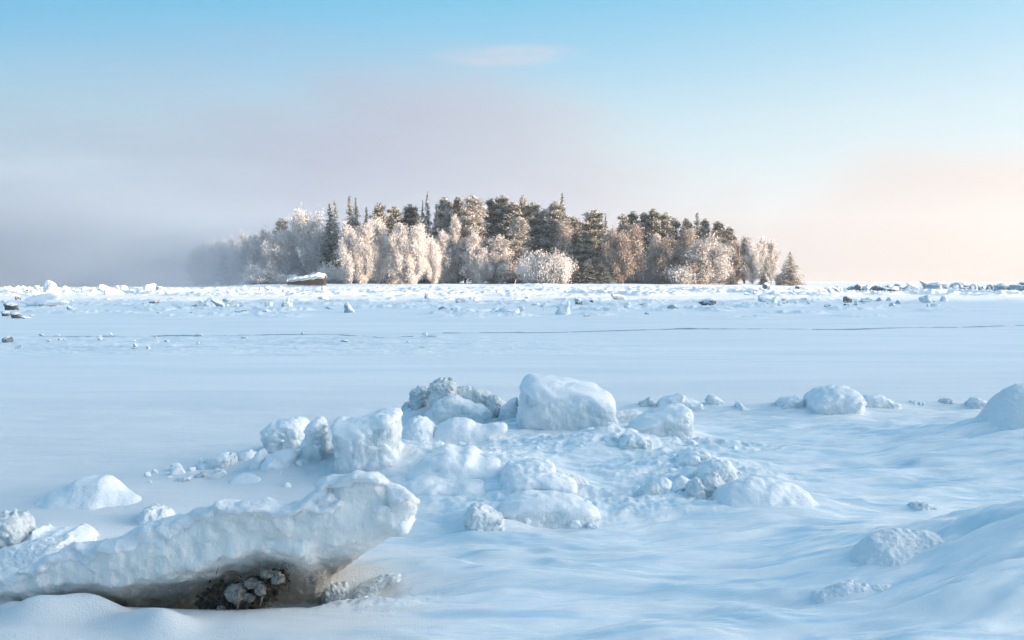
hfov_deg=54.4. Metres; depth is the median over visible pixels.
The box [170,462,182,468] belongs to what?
ice crumb
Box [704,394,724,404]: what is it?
ice block
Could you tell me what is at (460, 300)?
ice chunk
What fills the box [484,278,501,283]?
frosted shrub
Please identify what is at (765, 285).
ice chunk
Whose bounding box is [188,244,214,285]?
pine tree
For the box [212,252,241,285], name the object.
pine tree
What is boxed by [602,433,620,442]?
ice block
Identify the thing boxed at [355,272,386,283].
frosted shrub
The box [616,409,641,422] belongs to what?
ice block
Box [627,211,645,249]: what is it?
pine tree
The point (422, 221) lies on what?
spruce tree
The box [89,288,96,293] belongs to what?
ice chunk
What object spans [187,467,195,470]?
ice crumb
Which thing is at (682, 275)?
frosted shrub
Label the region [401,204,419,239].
pine tree
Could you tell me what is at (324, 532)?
ice slab
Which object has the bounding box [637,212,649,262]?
pine tree
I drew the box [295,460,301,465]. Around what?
ice crumb
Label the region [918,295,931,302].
ice chunk
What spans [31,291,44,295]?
ice chunk
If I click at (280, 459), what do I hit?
ice block
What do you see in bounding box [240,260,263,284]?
frosted shrub
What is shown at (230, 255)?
birch tree
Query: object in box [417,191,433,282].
spruce tree
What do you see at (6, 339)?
ice chunk
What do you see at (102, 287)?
ice chunk
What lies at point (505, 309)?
ice chunk
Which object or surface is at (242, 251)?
birch tree
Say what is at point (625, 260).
birch tree
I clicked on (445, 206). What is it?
pine tree
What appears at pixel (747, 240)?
birch tree
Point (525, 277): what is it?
frosted shrub
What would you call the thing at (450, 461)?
ice hummock
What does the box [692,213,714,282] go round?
spruce tree
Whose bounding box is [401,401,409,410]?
ice block
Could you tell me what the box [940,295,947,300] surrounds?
ice chunk
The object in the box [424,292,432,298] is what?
ice chunk
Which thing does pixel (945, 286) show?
ice chunk
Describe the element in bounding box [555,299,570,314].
ice chunk
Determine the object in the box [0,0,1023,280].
sky
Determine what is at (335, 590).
ice block
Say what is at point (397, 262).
birch tree
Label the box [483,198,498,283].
pine tree
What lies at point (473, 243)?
birch tree
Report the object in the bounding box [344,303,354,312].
ice chunk
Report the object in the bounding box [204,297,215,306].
ice chunk
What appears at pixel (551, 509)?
ice block
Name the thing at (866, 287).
ice chunk
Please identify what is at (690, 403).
ice block
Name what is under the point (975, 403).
ice block
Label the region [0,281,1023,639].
snow ground
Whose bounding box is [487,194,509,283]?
pine tree
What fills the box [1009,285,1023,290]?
ice chunk
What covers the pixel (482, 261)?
birch tree
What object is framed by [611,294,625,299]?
ice chunk
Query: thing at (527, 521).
ice crumb
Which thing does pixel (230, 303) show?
ice chunk
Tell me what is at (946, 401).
ice block
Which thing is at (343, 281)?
frosted shrub
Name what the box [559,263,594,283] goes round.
spruce tree
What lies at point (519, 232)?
pine tree
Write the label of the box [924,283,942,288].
ice chunk
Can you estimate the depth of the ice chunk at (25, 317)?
44.00 m
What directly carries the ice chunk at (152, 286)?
on the snow ground
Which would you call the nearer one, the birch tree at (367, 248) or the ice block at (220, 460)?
the ice block at (220, 460)
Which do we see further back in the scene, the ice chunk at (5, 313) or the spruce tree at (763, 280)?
the spruce tree at (763, 280)
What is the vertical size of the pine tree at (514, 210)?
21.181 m
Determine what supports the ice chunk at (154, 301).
on the snow ground
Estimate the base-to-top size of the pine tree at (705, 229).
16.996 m
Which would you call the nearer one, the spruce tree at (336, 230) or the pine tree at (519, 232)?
the pine tree at (519, 232)
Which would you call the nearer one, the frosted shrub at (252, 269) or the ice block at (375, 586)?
the ice block at (375, 586)
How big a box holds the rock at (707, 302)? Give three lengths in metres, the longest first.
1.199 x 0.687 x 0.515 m
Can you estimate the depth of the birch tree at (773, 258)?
241.14 m
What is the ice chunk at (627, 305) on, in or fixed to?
on the snow ground
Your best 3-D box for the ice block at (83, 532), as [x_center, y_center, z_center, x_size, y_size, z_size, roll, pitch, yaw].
[-2.841,1.423,6.252,0.419,0.253,0.368,0,2,0]
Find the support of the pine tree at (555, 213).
on the snow ground
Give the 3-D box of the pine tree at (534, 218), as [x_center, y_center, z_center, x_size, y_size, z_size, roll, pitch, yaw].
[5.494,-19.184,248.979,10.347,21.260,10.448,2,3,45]
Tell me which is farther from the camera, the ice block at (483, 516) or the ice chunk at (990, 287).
the ice chunk at (990, 287)
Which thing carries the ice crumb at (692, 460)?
on the snow ground
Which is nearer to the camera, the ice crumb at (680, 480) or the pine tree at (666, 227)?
the ice crumb at (680, 480)
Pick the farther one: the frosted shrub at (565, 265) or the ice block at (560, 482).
the frosted shrub at (565, 265)
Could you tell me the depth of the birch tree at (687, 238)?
236.59 m
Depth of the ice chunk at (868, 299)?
77.22 m
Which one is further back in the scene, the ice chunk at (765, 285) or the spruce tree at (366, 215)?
the spruce tree at (366, 215)
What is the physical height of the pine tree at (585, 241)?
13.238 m
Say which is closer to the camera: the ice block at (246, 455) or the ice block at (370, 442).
the ice block at (370, 442)
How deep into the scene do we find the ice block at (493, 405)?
11.76 m
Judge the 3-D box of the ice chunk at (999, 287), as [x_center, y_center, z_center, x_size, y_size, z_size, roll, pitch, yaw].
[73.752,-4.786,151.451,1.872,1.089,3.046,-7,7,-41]
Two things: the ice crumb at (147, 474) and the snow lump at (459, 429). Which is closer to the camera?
the ice crumb at (147, 474)
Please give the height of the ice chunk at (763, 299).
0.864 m
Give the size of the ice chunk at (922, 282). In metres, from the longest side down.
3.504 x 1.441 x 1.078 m
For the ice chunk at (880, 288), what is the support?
on the snow ground
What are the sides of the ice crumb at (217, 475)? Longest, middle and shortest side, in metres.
0.167 x 0.116 x 0.082 m
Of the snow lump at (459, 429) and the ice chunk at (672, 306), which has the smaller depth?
the snow lump at (459, 429)
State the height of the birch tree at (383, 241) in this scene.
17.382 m
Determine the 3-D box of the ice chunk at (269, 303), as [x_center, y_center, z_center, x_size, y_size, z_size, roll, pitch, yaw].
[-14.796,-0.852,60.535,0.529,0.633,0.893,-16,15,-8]
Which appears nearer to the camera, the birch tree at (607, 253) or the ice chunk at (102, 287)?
the ice chunk at (102, 287)
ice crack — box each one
[41,334,435,337]
[443,325,1023,332]
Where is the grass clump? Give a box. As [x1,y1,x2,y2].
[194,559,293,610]
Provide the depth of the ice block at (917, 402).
13.48 m
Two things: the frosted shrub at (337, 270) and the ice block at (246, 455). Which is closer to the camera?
the ice block at (246, 455)
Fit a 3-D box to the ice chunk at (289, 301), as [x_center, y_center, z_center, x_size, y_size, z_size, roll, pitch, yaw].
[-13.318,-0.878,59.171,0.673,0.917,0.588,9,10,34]
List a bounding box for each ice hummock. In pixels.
[401,474,484,495]
[404,443,500,480]
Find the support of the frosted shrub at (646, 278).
on the snow ground
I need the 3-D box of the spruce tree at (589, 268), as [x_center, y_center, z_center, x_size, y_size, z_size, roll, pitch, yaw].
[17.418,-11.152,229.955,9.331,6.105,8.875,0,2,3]
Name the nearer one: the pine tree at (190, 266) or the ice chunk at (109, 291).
the ice chunk at (109, 291)
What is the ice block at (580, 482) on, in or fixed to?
on the snow ground
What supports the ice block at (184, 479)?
on the snow ground
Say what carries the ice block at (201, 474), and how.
on the snow ground
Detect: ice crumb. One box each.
[144,472,150,476]
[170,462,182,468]
[171,466,184,474]
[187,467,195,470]
[209,470,226,478]
[213,468,223,472]
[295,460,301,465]
[432,440,444,449]
[524,518,530,524]
[569,520,581,528]
[607,422,614,426]
[655,477,671,488]
[667,468,676,471]
[671,484,685,492]
[673,475,688,485]
[685,455,700,465]
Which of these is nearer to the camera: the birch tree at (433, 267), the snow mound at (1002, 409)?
the snow mound at (1002, 409)
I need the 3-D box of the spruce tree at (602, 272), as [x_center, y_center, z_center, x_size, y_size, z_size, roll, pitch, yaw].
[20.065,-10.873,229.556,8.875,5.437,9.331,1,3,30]
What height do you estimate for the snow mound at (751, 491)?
0.412 m
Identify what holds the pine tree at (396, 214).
on the snow ground
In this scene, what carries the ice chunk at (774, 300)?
on the snow ground
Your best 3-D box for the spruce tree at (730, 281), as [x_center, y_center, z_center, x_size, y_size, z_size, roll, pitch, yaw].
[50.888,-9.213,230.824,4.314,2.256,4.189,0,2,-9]
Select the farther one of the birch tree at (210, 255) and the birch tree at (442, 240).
the birch tree at (210, 255)
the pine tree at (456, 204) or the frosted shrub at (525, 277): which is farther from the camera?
the pine tree at (456, 204)
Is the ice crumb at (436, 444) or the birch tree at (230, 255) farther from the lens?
the birch tree at (230, 255)
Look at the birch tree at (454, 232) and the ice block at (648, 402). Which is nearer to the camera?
the ice block at (648, 402)
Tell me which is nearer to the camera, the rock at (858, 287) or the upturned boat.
the rock at (858, 287)
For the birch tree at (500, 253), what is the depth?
236.61 m
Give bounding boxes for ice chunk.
[1,311,9,315]
[2,336,13,342]
[3,302,18,309]
[10,312,21,317]
[14,286,20,291]
[20,293,69,305]
[21,315,31,318]
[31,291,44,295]
[43,280,59,294]
[61,286,70,289]
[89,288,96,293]
[98,284,107,291]
[104,287,117,294]
[115,285,127,289]
[143,283,155,289]
[149,299,159,302]
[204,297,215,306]
[211,298,225,306]
[224,298,233,306]
[264,286,276,289]
[264,301,272,306]
[286,297,292,306]
[318,296,328,299]
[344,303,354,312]
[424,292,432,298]
[455,298,465,302]
[495,306,519,312]
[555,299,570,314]
[575,300,582,304]
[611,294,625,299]
[623,302,630,308]
[667,304,677,308]
[758,296,770,302]
[762,282,769,288]
[770,296,777,302]
[843,296,851,302]
[858,297,872,301]
[862,284,872,290]
[876,287,889,290]
[907,283,918,287]
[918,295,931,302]
[919,280,929,286]
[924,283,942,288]
[940,284,948,288]
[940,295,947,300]
[949,282,968,286]
[968,284,977,289]
[985,284,993,290]
[993,285,1005,290]
[997,283,1009,289]
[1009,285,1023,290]
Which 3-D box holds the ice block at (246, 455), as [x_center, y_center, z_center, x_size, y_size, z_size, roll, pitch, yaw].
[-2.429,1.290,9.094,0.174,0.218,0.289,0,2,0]
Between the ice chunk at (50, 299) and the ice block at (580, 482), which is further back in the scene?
the ice chunk at (50, 299)
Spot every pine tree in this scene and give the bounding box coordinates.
[183,248,198,285]
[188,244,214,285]
[193,251,213,285]
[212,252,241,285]
[271,218,294,276]
[367,203,393,264]
[382,206,406,259]
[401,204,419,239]
[430,197,453,252]
[447,195,493,283]
[447,197,466,282]
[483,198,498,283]
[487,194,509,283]
[494,201,538,283]
[502,216,538,283]
[518,195,527,283]
[523,201,547,268]
[532,208,552,249]
[534,201,567,255]
[546,216,594,271]
[571,230,601,270]
[581,210,608,264]
[616,214,631,268]
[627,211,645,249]
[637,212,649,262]
[641,208,663,266]
[657,212,679,244]
[665,217,680,252]
[678,218,693,249]
[699,218,710,242]
[706,221,732,260]
[723,227,741,281]
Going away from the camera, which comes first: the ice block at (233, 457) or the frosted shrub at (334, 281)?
the ice block at (233, 457)
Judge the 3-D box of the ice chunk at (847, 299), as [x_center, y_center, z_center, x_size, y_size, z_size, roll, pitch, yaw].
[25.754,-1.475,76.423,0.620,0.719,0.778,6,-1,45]
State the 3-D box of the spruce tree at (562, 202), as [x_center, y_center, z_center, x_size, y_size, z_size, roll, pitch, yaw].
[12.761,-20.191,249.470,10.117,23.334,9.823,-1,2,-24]
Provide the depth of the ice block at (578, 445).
9.34 m
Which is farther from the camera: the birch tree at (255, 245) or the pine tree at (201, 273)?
the pine tree at (201, 273)
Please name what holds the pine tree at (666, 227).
on the snow ground
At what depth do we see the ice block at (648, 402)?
13.06 m
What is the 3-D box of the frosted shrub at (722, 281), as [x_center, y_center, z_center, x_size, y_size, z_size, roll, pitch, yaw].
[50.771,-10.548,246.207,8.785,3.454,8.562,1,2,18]
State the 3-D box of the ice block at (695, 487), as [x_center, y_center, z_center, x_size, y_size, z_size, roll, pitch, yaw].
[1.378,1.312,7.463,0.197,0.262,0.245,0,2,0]
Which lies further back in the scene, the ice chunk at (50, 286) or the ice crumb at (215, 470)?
the ice chunk at (50, 286)
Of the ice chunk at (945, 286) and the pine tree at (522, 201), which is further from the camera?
the pine tree at (522, 201)
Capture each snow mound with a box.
[34,475,141,509]
[712,476,819,507]
[811,579,890,603]
[850,528,945,565]
[975,383,1023,430]
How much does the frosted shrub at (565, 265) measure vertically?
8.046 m
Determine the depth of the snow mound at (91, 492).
7.30 m
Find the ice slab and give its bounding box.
[0,470,419,608]
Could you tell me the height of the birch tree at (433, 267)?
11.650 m
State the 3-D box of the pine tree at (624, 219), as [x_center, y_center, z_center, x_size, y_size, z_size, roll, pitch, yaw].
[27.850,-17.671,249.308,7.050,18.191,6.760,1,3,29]
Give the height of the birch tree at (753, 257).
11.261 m
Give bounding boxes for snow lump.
[402,415,435,440]
[433,417,507,442]
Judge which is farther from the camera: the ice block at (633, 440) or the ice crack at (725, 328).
the ice crack at (725, 328)
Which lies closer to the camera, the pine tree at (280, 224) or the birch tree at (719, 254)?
the birch tree at (719, 254)
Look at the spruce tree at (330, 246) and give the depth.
254.87 m
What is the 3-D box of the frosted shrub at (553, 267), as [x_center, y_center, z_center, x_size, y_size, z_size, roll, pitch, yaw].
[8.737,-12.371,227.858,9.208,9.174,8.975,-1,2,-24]
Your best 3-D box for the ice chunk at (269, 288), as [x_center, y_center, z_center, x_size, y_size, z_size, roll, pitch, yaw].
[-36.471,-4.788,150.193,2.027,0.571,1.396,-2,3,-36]
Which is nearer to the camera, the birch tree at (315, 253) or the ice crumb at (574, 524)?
the ice crumb at (574, 524)
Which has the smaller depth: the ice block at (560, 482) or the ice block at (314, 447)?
the ice block at (560, 482)
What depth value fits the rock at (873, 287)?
142.38 m
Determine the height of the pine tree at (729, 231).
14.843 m
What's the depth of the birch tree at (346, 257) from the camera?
228.54 m
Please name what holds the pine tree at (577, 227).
on the snow ground
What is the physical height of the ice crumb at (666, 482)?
0.137 m
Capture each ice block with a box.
[0,509,36,548]
[0,534,73,567]
[23,523,99,543]
[135,504,174,524]
[174,475,192,481]
[194,452,230,469]
[194,470,206,477]
[228,473,260,483]
[229,452,237,465]
[237,449,256,460]
[250,448,267,469]
[260,416,308,453]
[260,448,297,470]
[299,416,330,462]
[321,580,348,604]
[330,407,403,473]
[351,573,401,598]
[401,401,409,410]
[409,385,427,410]
[425,395,492,424]
[426,377,456,406]
[456,385,490,404]
[463,502,504,530]
[485,394,502,417]
[497,397,518,420]
[498,490,600,528]
[500,457,555,484]
[503,472,577,494]
[515,373,618,430]
[566,474,589,485]
[573,443,587,447]
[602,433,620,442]
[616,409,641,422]
[616,432,653,449]
[628,403,693,438]
[637,481,659,496]
[638,397,653,406]
[656,393,702,410]
[673,447,710,461]
[685,477,707,499]
[693,457,737,481]
[700,471,722,496]
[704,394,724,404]
[734,401,759,410]
[775,395,805,408]
[802,384,866,414]
[863,394,900,408]
[907,400,924,405]
[907,501,938,510]
[938,398,954,403]
[964,397,986,409]
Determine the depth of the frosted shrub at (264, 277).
240.87 m
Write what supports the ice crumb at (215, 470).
on the snow ground
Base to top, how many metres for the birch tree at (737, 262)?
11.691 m
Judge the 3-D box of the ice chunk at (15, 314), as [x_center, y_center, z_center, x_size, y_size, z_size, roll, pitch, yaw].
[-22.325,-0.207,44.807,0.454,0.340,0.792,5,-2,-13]
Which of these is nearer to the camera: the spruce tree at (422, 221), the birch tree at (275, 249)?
the spruce tree at (422, 221)
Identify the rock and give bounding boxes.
[698,299,715,304]
[853,284,864,290]
[869,285,880,290]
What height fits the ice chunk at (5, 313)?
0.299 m
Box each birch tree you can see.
[201,236,218,285]
[213,236,229,285]
[220,233,242,284]
[233,228,249,284]
[234,232,259,282]
[244,225,276,269]
[255,225,299,278]
[280,202,325,276]
[304,228,327,273]
[332,220,365,283]
[349,216,382,283]
[368,212,392,283]
[385,219,415,283]
[400,218,437,283]
[422,237,443,283]
[434,229,453,283]
[447,213,463,283]
[458,231,486,283]
[466,246,495,283]
[486,234,518,283]
[552,211,575,267]
[598,225,622,283]
[605,229,640,283]
[624,220,651,280]
[646,233,661,283]
[650,235,682,283]
[676,233,739,283]
[678,222,696,265]
[679,240,720,283]
[726,237,747,282]
[736,234,751,283]
[740,240,764,283]
[755,236,771,279]
[765,238,780,283]
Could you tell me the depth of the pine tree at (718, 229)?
247.36 m
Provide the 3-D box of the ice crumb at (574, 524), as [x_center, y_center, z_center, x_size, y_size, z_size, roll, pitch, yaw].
[0.427,1.406,6.805,0.098,0.093,0.082,0,2,7]
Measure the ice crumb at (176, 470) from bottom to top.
0.108 m
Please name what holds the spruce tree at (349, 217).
on the snow ground
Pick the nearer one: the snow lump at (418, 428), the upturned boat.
the snow lump at (418, 428)
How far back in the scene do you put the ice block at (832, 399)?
12.33 m
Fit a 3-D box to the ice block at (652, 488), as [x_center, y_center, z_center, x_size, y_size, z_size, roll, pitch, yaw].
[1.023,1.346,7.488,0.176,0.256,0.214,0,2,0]
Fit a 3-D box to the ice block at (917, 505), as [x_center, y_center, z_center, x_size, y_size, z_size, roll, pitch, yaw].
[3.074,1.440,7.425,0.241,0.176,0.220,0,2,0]
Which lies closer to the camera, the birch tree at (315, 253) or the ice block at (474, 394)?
the ice block at (474, 394)
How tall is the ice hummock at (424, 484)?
0.281 m
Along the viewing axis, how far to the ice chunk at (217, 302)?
58.49 m
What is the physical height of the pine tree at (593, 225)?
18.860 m
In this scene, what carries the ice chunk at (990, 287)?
on the snow ground
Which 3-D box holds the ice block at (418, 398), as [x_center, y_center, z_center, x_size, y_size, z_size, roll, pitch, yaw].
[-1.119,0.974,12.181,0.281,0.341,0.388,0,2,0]
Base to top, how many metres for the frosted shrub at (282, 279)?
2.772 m
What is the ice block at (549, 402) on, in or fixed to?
on the snow ground
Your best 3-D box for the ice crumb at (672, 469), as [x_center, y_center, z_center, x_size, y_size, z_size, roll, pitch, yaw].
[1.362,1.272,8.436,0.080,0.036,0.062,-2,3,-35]
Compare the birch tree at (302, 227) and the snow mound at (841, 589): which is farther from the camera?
the birch tree at (302, 227)
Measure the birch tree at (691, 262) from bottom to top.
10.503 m
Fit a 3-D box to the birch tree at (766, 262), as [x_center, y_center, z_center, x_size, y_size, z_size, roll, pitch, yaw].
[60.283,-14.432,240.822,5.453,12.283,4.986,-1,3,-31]
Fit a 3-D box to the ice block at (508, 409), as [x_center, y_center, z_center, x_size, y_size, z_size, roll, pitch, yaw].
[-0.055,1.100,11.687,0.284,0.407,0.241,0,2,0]
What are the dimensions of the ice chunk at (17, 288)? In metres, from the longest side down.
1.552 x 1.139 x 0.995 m
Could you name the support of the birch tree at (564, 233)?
on the snow ground
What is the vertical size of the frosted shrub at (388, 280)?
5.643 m
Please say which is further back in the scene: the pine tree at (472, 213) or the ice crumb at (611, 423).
the pine tree at (472, 213)
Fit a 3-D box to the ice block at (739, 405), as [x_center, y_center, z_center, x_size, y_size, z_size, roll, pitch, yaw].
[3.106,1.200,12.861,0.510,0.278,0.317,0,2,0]
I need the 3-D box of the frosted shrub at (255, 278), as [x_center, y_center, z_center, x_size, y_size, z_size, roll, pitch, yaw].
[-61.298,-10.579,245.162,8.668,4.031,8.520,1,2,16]
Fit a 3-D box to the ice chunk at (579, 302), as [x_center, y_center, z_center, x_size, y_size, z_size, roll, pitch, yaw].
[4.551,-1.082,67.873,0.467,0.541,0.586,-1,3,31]
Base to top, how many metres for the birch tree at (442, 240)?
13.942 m
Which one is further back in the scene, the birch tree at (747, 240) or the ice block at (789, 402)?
the birch tree at (747, 240)
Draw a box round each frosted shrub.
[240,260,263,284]
[245,268,286,283]
[245,271,273,283]
[268,274,292,283]
[314,260,338,283]
[326,267,354,283]
[329,265,353,283]
[334,278,355,283]
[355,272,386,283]
[376,265,399,283]
[433,272,455,283]
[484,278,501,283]
[503,277,516,283]
[514,250,542,283]
[520,250,562,283]
[535,247,572,283]
[552,253,578,283]
[624,275,639,283]
[635,269,661,283]
[660,261,704,283]
[711,273,732,282]
[769,272,789,284]
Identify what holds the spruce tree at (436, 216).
on the snow ground
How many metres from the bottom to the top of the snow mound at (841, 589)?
0.271 m
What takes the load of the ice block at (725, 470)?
on the snow ground
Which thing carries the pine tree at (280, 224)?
on the snow ground
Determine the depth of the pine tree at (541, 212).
250.15 m
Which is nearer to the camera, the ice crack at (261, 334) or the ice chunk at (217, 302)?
the ice crack at (261, 334)
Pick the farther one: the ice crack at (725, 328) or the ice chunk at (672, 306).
the ice chunk at (672, 306)
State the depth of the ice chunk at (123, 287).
148.46 m
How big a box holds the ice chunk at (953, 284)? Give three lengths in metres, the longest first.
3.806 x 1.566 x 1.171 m
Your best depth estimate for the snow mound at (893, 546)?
5.64 m
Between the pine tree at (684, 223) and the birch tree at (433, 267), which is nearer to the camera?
the birch tree at (433, 267)
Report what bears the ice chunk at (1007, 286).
on the snow ground
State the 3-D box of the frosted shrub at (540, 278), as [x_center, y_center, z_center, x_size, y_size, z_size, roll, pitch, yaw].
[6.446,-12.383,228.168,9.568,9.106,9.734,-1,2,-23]
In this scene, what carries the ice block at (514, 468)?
on the snow ground
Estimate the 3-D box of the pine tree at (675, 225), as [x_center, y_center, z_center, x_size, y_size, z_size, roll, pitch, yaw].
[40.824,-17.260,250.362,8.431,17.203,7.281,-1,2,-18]
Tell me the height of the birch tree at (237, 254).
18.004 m
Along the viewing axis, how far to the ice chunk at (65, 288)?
140.07 m
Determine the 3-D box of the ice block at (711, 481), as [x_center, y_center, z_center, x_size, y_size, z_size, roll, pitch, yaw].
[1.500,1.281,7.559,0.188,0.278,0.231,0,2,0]
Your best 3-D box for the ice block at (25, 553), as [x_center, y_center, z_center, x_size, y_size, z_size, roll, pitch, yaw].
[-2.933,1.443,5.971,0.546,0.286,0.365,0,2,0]
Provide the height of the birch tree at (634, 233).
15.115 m
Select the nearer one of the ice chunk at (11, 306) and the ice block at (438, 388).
the ice block at (438, 388)
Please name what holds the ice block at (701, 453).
on the snow ground
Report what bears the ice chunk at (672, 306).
on the snow ground
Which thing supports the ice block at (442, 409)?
on the snow ground
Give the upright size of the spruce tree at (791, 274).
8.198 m
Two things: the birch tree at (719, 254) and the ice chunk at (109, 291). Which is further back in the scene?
the birch tree at (719, 254)
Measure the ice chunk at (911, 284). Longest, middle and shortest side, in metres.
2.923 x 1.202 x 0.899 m
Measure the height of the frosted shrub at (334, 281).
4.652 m
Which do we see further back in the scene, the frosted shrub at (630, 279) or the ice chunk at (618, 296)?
the frosted shrub at (630, 279)
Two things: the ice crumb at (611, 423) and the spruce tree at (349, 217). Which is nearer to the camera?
the ice crumb at (611, 423)
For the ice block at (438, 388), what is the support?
on the snow ground
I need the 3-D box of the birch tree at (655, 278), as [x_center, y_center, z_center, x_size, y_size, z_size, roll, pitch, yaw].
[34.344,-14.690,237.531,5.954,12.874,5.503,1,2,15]
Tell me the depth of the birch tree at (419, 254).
228.80 m
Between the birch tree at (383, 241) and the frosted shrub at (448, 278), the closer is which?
the birch tree at (383, 241)
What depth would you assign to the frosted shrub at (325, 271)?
240.04 m
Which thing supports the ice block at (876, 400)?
on the snow ground
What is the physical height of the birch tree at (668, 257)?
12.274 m
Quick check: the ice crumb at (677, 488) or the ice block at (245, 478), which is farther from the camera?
the ice block at (245, 478)
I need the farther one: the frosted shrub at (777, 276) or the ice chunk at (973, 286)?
the frosted shrub at (777, 276)
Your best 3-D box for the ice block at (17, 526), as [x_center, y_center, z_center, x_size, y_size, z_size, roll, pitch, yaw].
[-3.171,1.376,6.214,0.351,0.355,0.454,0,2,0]
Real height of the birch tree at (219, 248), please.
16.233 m
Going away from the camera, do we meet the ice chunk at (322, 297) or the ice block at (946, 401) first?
the ice block at (946, 401)
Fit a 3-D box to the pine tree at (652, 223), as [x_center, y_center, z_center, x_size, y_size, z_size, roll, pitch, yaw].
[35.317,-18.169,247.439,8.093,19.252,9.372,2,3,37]
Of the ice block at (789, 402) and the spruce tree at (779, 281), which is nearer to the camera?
the ice block at (789, 402)
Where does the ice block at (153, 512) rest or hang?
on the snow ground
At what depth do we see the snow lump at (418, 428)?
9.84 m
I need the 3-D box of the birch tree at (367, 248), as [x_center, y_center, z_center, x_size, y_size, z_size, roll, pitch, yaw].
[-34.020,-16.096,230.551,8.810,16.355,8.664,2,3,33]
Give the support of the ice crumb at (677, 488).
on the snow ground
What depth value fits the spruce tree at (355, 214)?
254.03 m
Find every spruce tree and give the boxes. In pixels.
[312,204,339,272]
[325,200,342,256]
[331,196,358,282]
[346,197,363,282]
[362,207,369,231]
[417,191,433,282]
[417,200,423,283]
[430,204,438,241]
[548,193,566,282]
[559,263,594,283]
[575,259,606,283]
[586,261,620,283]
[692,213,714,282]
[725,276,739,284]
[758,273,770,284]
[774,252,806,285]
[775,276,783,284]
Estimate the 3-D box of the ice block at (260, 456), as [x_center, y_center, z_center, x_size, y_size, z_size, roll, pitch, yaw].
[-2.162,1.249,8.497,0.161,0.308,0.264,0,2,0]
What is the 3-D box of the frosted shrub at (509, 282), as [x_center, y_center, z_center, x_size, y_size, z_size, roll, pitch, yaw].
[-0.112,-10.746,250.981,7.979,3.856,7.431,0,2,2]
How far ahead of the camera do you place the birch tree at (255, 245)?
268.38 m
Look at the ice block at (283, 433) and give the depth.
9.23 m
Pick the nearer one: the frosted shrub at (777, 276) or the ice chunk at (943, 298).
the ice chunk at (943, 298)
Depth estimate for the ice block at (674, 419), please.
10.35 m
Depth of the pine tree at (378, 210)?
248.10 m
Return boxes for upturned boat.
[287,272,326,285]

